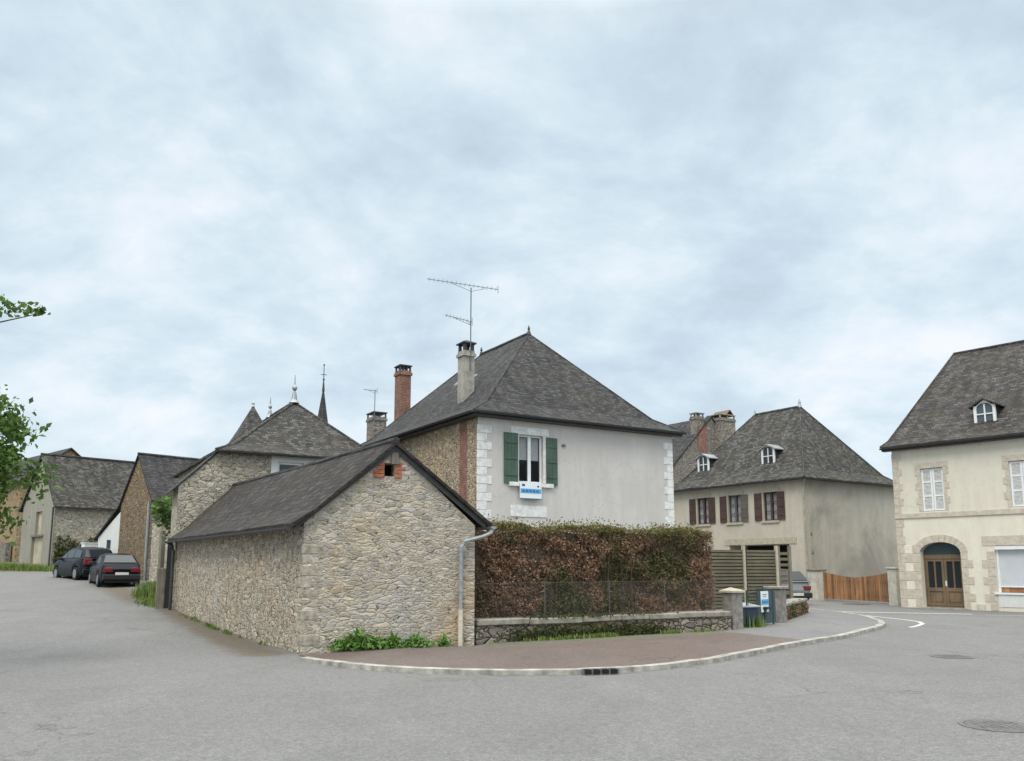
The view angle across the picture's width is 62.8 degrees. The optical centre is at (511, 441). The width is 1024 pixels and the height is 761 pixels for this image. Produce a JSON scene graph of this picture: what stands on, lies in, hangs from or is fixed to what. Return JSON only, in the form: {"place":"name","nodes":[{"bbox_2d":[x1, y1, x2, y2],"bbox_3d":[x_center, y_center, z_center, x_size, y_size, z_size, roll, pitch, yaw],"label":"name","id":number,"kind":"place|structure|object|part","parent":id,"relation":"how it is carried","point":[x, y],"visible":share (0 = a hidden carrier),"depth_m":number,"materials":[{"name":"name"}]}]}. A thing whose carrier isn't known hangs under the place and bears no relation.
{"place":"outdoors","nodes":[
{"label":"outdoors","id":0,"kind":"place"},
{"bbox_2d":[0,562,54,571],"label":"verge grass","id":1,"kind":"structure","parent":0,"point":[11,566],"depth_m":47.81,"materials":[{"name":"green plant"}]},
{"bbox_2d":[134,596,158,609],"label":"verge grass","id":2,"kind":"structure","parent":0,"point":[148,601],"depth_m":28.03,"materials":[{"name":"green plant"}]},
{"bbox_2d":[130,579,164,599],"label":"verge grass","id":3,"kind":"structure","parent":0,"point":[149,590],"depth_m":30.49,"materials":[{"name":"green plant"}]},
{"bbox_2d":[179,613,266,644],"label":"verge grass","id":4,"kind":"structure","parent":0,"point":[212,626],"depth_m":21.02,"materials":[{"name":"green plant"}]},
{"bbox_2d":[0,570,1023,760],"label":"road","id":5,"kind":"structure","parent":0,"point":[104,672],"depth_m":10.22,"materials":[{"name":"grey asphalt"}]},
{"bbox_2d":[52,547,111,579],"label":"parked car","id":6,"kind":"object","parent":5,"relation":"on","point":[74,564],"visible":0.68,"depth_m":40.27,"materials":[{"name":"blue paint"}]},
{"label":"side window","id":7,"kind":"part","parent":6,"relation":"part of","materials":[{"name":"grey glass"}]},
{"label":"side window","id":8,"kind":"part","parent":6,"relation":"part of","materials":[{"name":"grey glass"}]},
{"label":"rear window","id":9,"kind":"part","parent":6,"relation":"part of","materials":[{"name":"black glass"}]},
{"bbox_2d":[81,542,97,546],"bbox_3d":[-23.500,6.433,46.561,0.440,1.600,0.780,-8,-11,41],"label":"parked car","id":10,"kind":"object","parent":5,"relation":"on","point":[85,544],"visible":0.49,"depth_m":46.48,"materials":[{"name":"white paint"}]},
{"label":"door","id":11,"kind":"part","parent":10,"relation":"part of","materials":[{"name":"white paint"}]},
{"bbox_2d":[88,553,140,586],"bbox_3d":[-17.785,5.722,37.428,1.866,1.443,4.425,5,-10,-33],"label":"parked car","id":12,"kind":"object","parent":5,"relation":"on","point":[115,568],"visible":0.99,"depth_m":35.92,"materials":[{"name":"black paint"}]},
{"bbox_3d":[-17.043,5.116,36.455,1.294,0.336,0.499,5,-10,-33],"label":"rear window","id":13,"kind":"part","parent":12,"relation":"part of","materials":[{"name":"grey glass"}]},
{"bbox_2d":[300,609,885,674],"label":"kerb","id":14,"kind":"structure","parent":5,"relation":"on","point":[881,624],"depth_m":13.19,"materials":[{"name":"concrete"}]},
{"bbox_2d":[582,668,618,674],"bbox_3d":[1.318,3.491,12.609,0.560,0.142,0.185,2,-9,-12],"label":"storm drain","id":15,"kind":"object","parent":14,"relation":"in","point":[605,671],"visible":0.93,"depth_m":12.54,"materials":[{"name":"metal"}]},
{"bbox_2d":[746,570,812,599],"bbox_3d":[11.256,6.362,36.837,1.827,1.505,4.025,3,-9,-18],"label":"parked car","id":16,"kind":"object","parent":5,"relation":"on","point":[801,588],"visible":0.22,"depth_m":35.16,"materials":[{"name":"silver metal"}]},
{"bbox_3d":[11.812,5.679,35.374,1.263,0.379,0.312,3,-9,-18],"label":"rear window","id":17,"kind":"part","parent":16,"relation":"part of","materials":[{"name":"grey glass"}]},
{"bbox_2d":[843,603,871,604],"bbox_3d":[14.750,6.986,35.962,0.700,0.040,1.000,5,-10,-30],"label":"gully grating","id":18,"kind":"object","parent":5,"relation":"on","point":[856,604],"visible":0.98,"depth_m":35.71,"materials":[{"name":"metal"}]},
{"bbox_2d":[866,615,924,626],"bbox_3d":[11.554,5.433,25.570,1.140,0.001,6.971,-1,-9,8],"label":"road marking","id":19,"kind":"object","parent":5,"relation":"on","point":[921,623],"visible":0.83,"depth_m":24.44,"materials":[{"name":"paint"}]},
{"bbox_2d":[869,612,947,613],"bbox_3d":[13.296,6.002,29.378,4.984,0.001,0.346,-3,-9,22],"label":"road marking","id":20,"kind":"object","parent":5,"relation":"on","point":[892,612],"visible":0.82,"depth_m":29.50,"materials":[{"name":"paint"}]},
{"bbox_2d":[930,654,974,658],"bbox_3d":[7.890,3.870,15.043,0.720,0.040,0.720,0,-8,0],"label":"manhole cover","id":21,"kind":"object","parent":5,"relation":"on","point":[948,656],"visible":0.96,"depth_m":14.96,"materials":[{"name":"metal"}]},
{"bbox_2d":[958,719,1023,732],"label":"manhole cover","id":22,"kind":"object","parent":5,"relation":"on","point":[996,725],"visible":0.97,"depth_m":8.48,"materials":[{"name":"metal"}]},
{"bbox_2d":[0,0,1023,479],"label":"sky","id":23,"kind":"structure","parent":0,"point":[742,207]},
{"bbox_2d":[300,631,801,667],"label":"pavement","id":24,"kind":"structure","parent":0,"point":[630,650],"depth_m":15.15,"materials":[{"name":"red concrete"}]},
{"bbox_2d":[327,636,360,651],"bbox_3d":[-3.139,3.773,15.676,0.644,0.291,0.371,0,-8,0],"label":"weed","id":25,"kind":"object","parent":24,"relation":"on","point":[341,646],"visible":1,"depth_m":15.61,"materials":[{"name":"green plant"}]},
{"bbox_2d":[341,626,381,649],"bbox_3d":[-2.865,3.716,15.790,0.817,0.466,0.458,0,-8,0],"label":"weed","id":26,"kind":"object","parent":24,"relation":"on","point":[358,636],"visible":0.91,"depth_m":15.74,"materials":[{"name":"green plant"}]},
{"bbox_2d":[362,634,396,649],"bbox_3d":[-2.534,3.798,15.886,0.730,0.303,0.408,0,-8,0],"label":"weed","id":27,"kind":"object","parent":24,"relation":"on","point":[384,642],"visible":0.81,"depth_m":15.83,"materials":[{"name":"green plant"}]},
{"bbox_2d":[381,631,406,647],"bbox_3d":[-2.241,3.796,15.996,0.531,0.366,0.308,0,-8,0],"label":"weed","id":28,"kind":"object","parent":24,"relation":"on","point":[393,638],"visible":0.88,"depth_m":15.95,"materials":[{"name":"green plant"}]},
{"bbox_2d":[396,632,435,647],"bbox_3d":[-1.866,3.817,16.115,0.828,0.358,0.439,0,-8,0],"label":"weed","id":29,"kind":"object","parent":24,"relation":"on","point":[414,640],"visible":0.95,"depth_m":16.05,"materials":[{"name":"green plant"}]},
{"bbox_2d":[437,633,452,646],"bbox_3d":[-1.308,3.869,16.300,0.298,0.303,0.213,-3,-9,20],"label":"weed","id":30,"kind":"object","parent":24,"relation":"on","point":[443,641],"visible":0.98,"depth_m":16.29,"materials":[{"name":"green plant"}]},
{"bbox_2d":[490,628,709,642],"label":"verge grass","id":31,"kind":"structure","parent":24,"relation":"on","point":[583,636],"depth_m":18.13,"materials":[{"name":"green plant"}]},
{"bbox_2d":[744,614,765,627],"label":"verge grass","id":32,"kind":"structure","parent":0,"point":[758,623],"depth_m":21.39,"materials":[{"name":"green plant"}]},
{"bbox_2d":[719,609,878,639],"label":"pavement","id":33,"kind":"structure","parent":0,"point":[813,623],"depth_m":21.66,"materials":[{"name":"grey concrete"}]},
{"bbox_2d":[743,603,760,624],"bbox_3d":[5.964,4.471,21.593,0.580,0.600,0.656,3,-9,-20],"label":"wheelie bin","id":34,"kind":"object","parent":33,"relation":"on","point":[752,610],"visible":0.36,"depth_m":21.38,"materials":[{"name":"plastic"}]},
{"bbox_2d":[745,587,775,627],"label":"metal gate","id":35,"kind":"structure","parent":33,"relation":"on","point":[771,616],"depth_m":22.21,"materials":[{"name":"metal"}]},
{"bbox_2d":[760,591,768,611],"bbox_3d":[6.662,4.225,22.114,0.027,0.540,0.440,-7,-11,40],"label":"sale sign","id":36,"kind":"object","parent":35,"relation":"attached to","point":[764,599],"visible":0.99,"depth_m":22.09,"materials":[{"name":"white plastic"}]},
{"bbox_2d":[763,606,771,620],"bbox_3d":[6.534,4.611,22.323,0.656,0.538,0.580,-5,-10,30],"label":"wheelie bin","id":37,"kind":"object","parent":33,"relation":"on","point":[765,612],"visible":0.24,"depth_m":22.04,"materials":[{"name":"plastic"}]},
{"bbox_3d":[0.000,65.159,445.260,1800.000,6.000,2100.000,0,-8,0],"label":"ground","id":38,"kind":"structure","parent":0,"visible":0},
{"bbox_2d":[0,294,64,545],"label":"walnut tree","id":39,"kind":"object","parent":38,"relation":"on","point":[12,425],"visible":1,"depth_m":13.70,"materials":[{"name":"green plant"}]},
{"bbox_2d":[0,448,79,561],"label":"orange stone house","id":40,"kind":"structure","parent":38,"relation":"on","point":[9,552],"depth_m":64.38,"materials":[{"name":"stone"}]},
{"bbox_2d":[52,535,97,564],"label":"bush","id":41,"kind":"object","parent":38,"relation":"on","point":[74,544],"visible":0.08,"depth_m":49.97,"materials":[{"name":"green plant"}]},
{"bbox_2d":[19,453,134,566],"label":"render barn","id":42,"kind":"structure","parent":38,"relation":"on","point":[83,508],"depth_m":51.87,"materials":[{"name":"paint"}]},
{"bbox_2d":[32,537,42,565],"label":"barn door","id":43,"kind":"structure","parent":42,"relation":"in","point":[38,541],"depth_m":51.51,"materials":[{"name":"paint"}]},
{"bbox_2d":[37,512,41,533],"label":"loft door","id":44,"kind":"structure","parent":42,"relation":"in","point":[40,513],"depth_m":51.77,"materials":[{"name":"paint"}]},
{"bbox_2d":[94,452,199,580],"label":"gable barn","id":45,"kind":"structure","parent":38,"relation":"on","point":[126,528],"depth_m":41.27,"materials":[{"name":"stone"}]},
{"bbox_2d":[107,540,110,549],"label":"window","id":46,"kind":"structure","parent":45,"relation":"in","point":[109,541],"depth_m":42.84,"materials":[{"name":"glass"}]},
{"bbox_2d":[149,522,169,581],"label":"yard wall","id":47,"kind":"structure","parent":38,"relation":"on","point":[158,557],"depth_m":33.28,"materials":[{"name":"beige stone"}]},
{"bbox_2d":[150,494,172,530],"bbox_3d":[-12.760,2.626,31.172,1.299,1.372,1.233,0,-8,0],"label":"bush","id":48,"kind":"object","parent":47,"relation":"on","point":[164,513],"visible":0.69,"depth_m":30.98,"materials":[{"name":"green plant"}]},
{"bbox_2d":[155,538,172,608],"bbox_3d":[-11.169,4.268,26.942,0.430,2.300,0.180,4,-9,-25],"label":"gate post","id":49,"kind":"object","parent":38,"relation":"on","point":[162,589],"visible":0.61,"depth_m":26.83,"materials":[{"name":"grey stone"}]},
{"bbox_2d":[162,530,170,544],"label":"bush","id":50,"kind":"object","parent":38,"relation":"on","point":[166,535],"visible":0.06,"depth_m":29.82,"materials":[{"name":"green plant"}]},
{"bbox_2d":[230,401,261,441],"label":"roof tower","id":51,"kind":"structure","parent":38,"relation":"on","point":[252,419],"depth_m":47.28,"materials":[{"name":"stone"}]},
{"bbox_2d":[164,375,363,608],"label":"hip roofed house","id":52,"kind":"structure","parent":38,"relation":"on","point":[293,433],"depth_m":28.91,"materials":[{"name":"grey stone"}]},
{"bbox_2d":[278,462,302,470],"bbox_3d":[-7.738,1.168,29.231,0.900,0.830,0.050,5,-10,-30],"label":"window","id":53,"kind":"structure","parent":52,"relation":"in","point":[281,465],"depth_m":29.20,"materials":[{"name":"white paint"}]},
{"bbox_2d":[318,364,327,422],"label":"church spire","id":54,"kind":"structure","parent":38,"relation":"on","point":[322,413],"depth_m":93.36,"materials":[{"name":"stone"}]},
{"bbox_2d":[164,437,496,653],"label":"stone barn","id":55,"kind":"structure","parent":38,"relation":"on","point":[377,539],"depth_m":16.60,"materials":[{"name":"beige stone"}]},
{"bbox_2d":[366,411,387,440],"bbox_3d":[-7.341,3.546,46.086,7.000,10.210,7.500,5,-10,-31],"label":"chimney","id":56,"kind":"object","parent":38,"relation":"on","point":[377,428],"depth_m":46.06,"materials":[{"name":"stone"}]},
{"bbox_2d":[364,389,375,425],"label":"television aerial","id":57,"kind":"object","parent":56,"relation":"attached to","point":[374,405],"visible":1,"depth_m":45.89,"materials":[{"name":"metal"}]},
{"bbox_2d":[361,326,686,534],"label":"corner house","id":58,"kind":"structure","parent":38,"relation":"on","point":[492,429],"depth_m":31.00,"materials":[{"name":"white paint"}]},
{"bbox_2d":[427,277,497,370],"bbox_3d":[-1.900,-4.471,32.239,2.762,3.573,0.480,1,-9,-8],"label":"television aerial","id":59,"kind":"object","parent":58,"relation":"attached to","point":[470,290],"visible":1,"depth_m":32.38,"materials":[{"name":"metal"}]},
{"bbox_2d":[519,435,540,482],"bbox_3d":[0.573,0.644,29.474,1.000,1.680,0.127,5,-10,-31],"label":"window","id":60,"kind":"structure","parent":58,"relation":"in","point":[528,447],"depth_m":29.52,"materials":[{"name":"white paint"}]},
{"bbox_2d":[520,482,541,499],"bbox_3d":[0.649,1.724,28.992,0.880,0.560,0.028,5,-10,-31],"label":"sale sign","id":61,"kind":"object","parent":58,"relation":"attached to","point":[530,490],"visible":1,"depth_m":28.99,"materials":[{"name":"white plastic"}]},
{"bbox_2d":[474,513,714,617],"bbox_3d":[1.743,3.196,19.763,7.182,2.857,1.416,5,-10,-31],"label":"hedge","id":62,"kind":"object","parent":38,"relation":"on","point":[511,553],"visible":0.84,"depth_m":19.21,"materials":[{"name":"brown plant"}]},
{"bbox_2d":[474,610,730,644],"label":"garden wall","id":63,"kind":"structure","parent":38,"relation":"on","point":[508,629],"depth_m":18.40,"materials":[{"name":"stone"}]},
{"bbox_2d":[474,579,716,618],"bbox_3d":[2.105,3.525,18.915,6.874,0.760,0.026,5,-10,-31],"label":"wire fence","id":64,"kind":"object","parent":63,"relation":"on","point":[714,580],"visible":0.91,"depth_m":18.87,"materials":[{"name":"grey metal"}]},
{"bbox_2d":[668,410,735,483],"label":"stone house","id":65,"kind":"structure","parent":38,"relation":"on","point":[709,434],"depth_m":58.68,"materials":[{"name":"stone"}]},
{"bbox_2d":[703,545,746,608],"bbox_3d":[8.160,5.254,32.177,1.997,2.520,0.120,4,-9,-25],"label":"slat screen","id":66,"kind":"object","parent":38,"relation":"on","point":[729,568],"visible":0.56,"depth_m":32.30,"materials":[{"name":"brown wood"}]},
{"bbox_2d":[719,587,745,629],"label":"gate pillar","id":67,"kind":"structure","parent":38,"relation":"on","point":[732,601],"depth_m":20.77,"materials":[{"name":"stone"}]},
{"bbox_2d":[746,546,779,604],"bbox_3d":[9.809,5.348,32.805,1.366,2.520,0.120,2,-9,-15],"label":"slat screen","id":68,"kind":"object","parent":38,"relation":"on","point":[762,568],"visible":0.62,"depth_m":32.84,"materials":[{"name":"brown wood"}]},
{"bbox_2d":[763,586,787,622],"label":"gate pillar","id":69,"kind":"structure","parent":38,"relation":"on","point":[780,604],"depth_m":23.13,"materials":[{"name":"stone"}]},
{"bbox_2d":[778,546,792,598],"bbox_3d":[10.740,5.382,33.037,0.590,2.520,0.120,2,-9,-12],"label":"slat screen","id":70,"kind":"object","parent":38,"relation":"on","point":[789,571],"visible":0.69,"depth_m":33.06,"materials":[{"name":"brown wood"}]},
{"bbox_2d":[673,399,898,597],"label":"shuttered house","id":71,"kind":"structure","parent":38,"relation":"on","point":[810,489],"depth_m":44.63,"materials":[{"name":"beige paint"}]},
{"bbox_2d":[698,498,708,523],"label":"window","id":72,"kind":"structure","parent":71,"relation":"in","point":[702,509],"depth_m":47.33,"materials":[{"name":"grey glass"}]},
{"bbox_2d":[729,495,740,522],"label":"window","id":73,"kind":"structure","parent":71,"relation":"in","point":[733,504],"depth_m":45.45,"materials":[{"name":"glass"}]},
{"bbox_2d":[764,492,776,520],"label":"window","id":74,"kind":"structure","parent":71,"relation":"in","point":[768,497],"depth_m":43.50,"materials":[{"name":"grey glass"}]},
{"bbox_2d":[786,598,808,619],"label":"wall","id":75,"kind":"structure","parent":38,"relation":"on","point":[796,607],"depth_m":26.14,"materials":[{"name":"stone"}]},
{"bbox_2d":[806,569,826,600],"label":"gate pillar","id":76,"kind":"structure","parent":38,"relation":"on","point":[815,579],"depth_m":40.20,"materials":[{"name":"concrete"}]},
{"bbox_2d":[823,572,888,601],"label":"wooden gate","id":77,"kind":"structure","parent":76,"relation":"attached to","point":[833,589],"depth_m":37.80,"materials":[{"name":"brown wood"}]},
{"bbox_2d":[885,567,900,605],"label":"gate pillar","id":78,"kind":"structure","parent":38,"relation":"on","point":[894,589],"depth_m":34.91,"materials":[{"name":"concrete"}]},
{"bbox_2d":[879,340,1023,611],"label":"cream house","id":79,"kind":"structure","parent":38,"relation":"on","point":[954,444],"depth_m":32.35,"materials":[{"name":"stone"}]},
{"bbox_2d":[923,542,964,607],"bbox_3d":[16.689,5.155,32.363,0.090,2.510,1.496,7,-11,-40],"label":"door","id":80,"kind":"structure","parent":79,"relation":"in","point":[942,560],"depth_m":32.39,"materials":[{"name":"brown wood"}]},
{"bbox_2d":[994,545,1023,592],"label":"shop window","id":81,"kind":"structure","parent":79,"relation":"in","point":[1010,559],"depth_m":30.51,"materials":[{"name":"white glass"}]}
]}

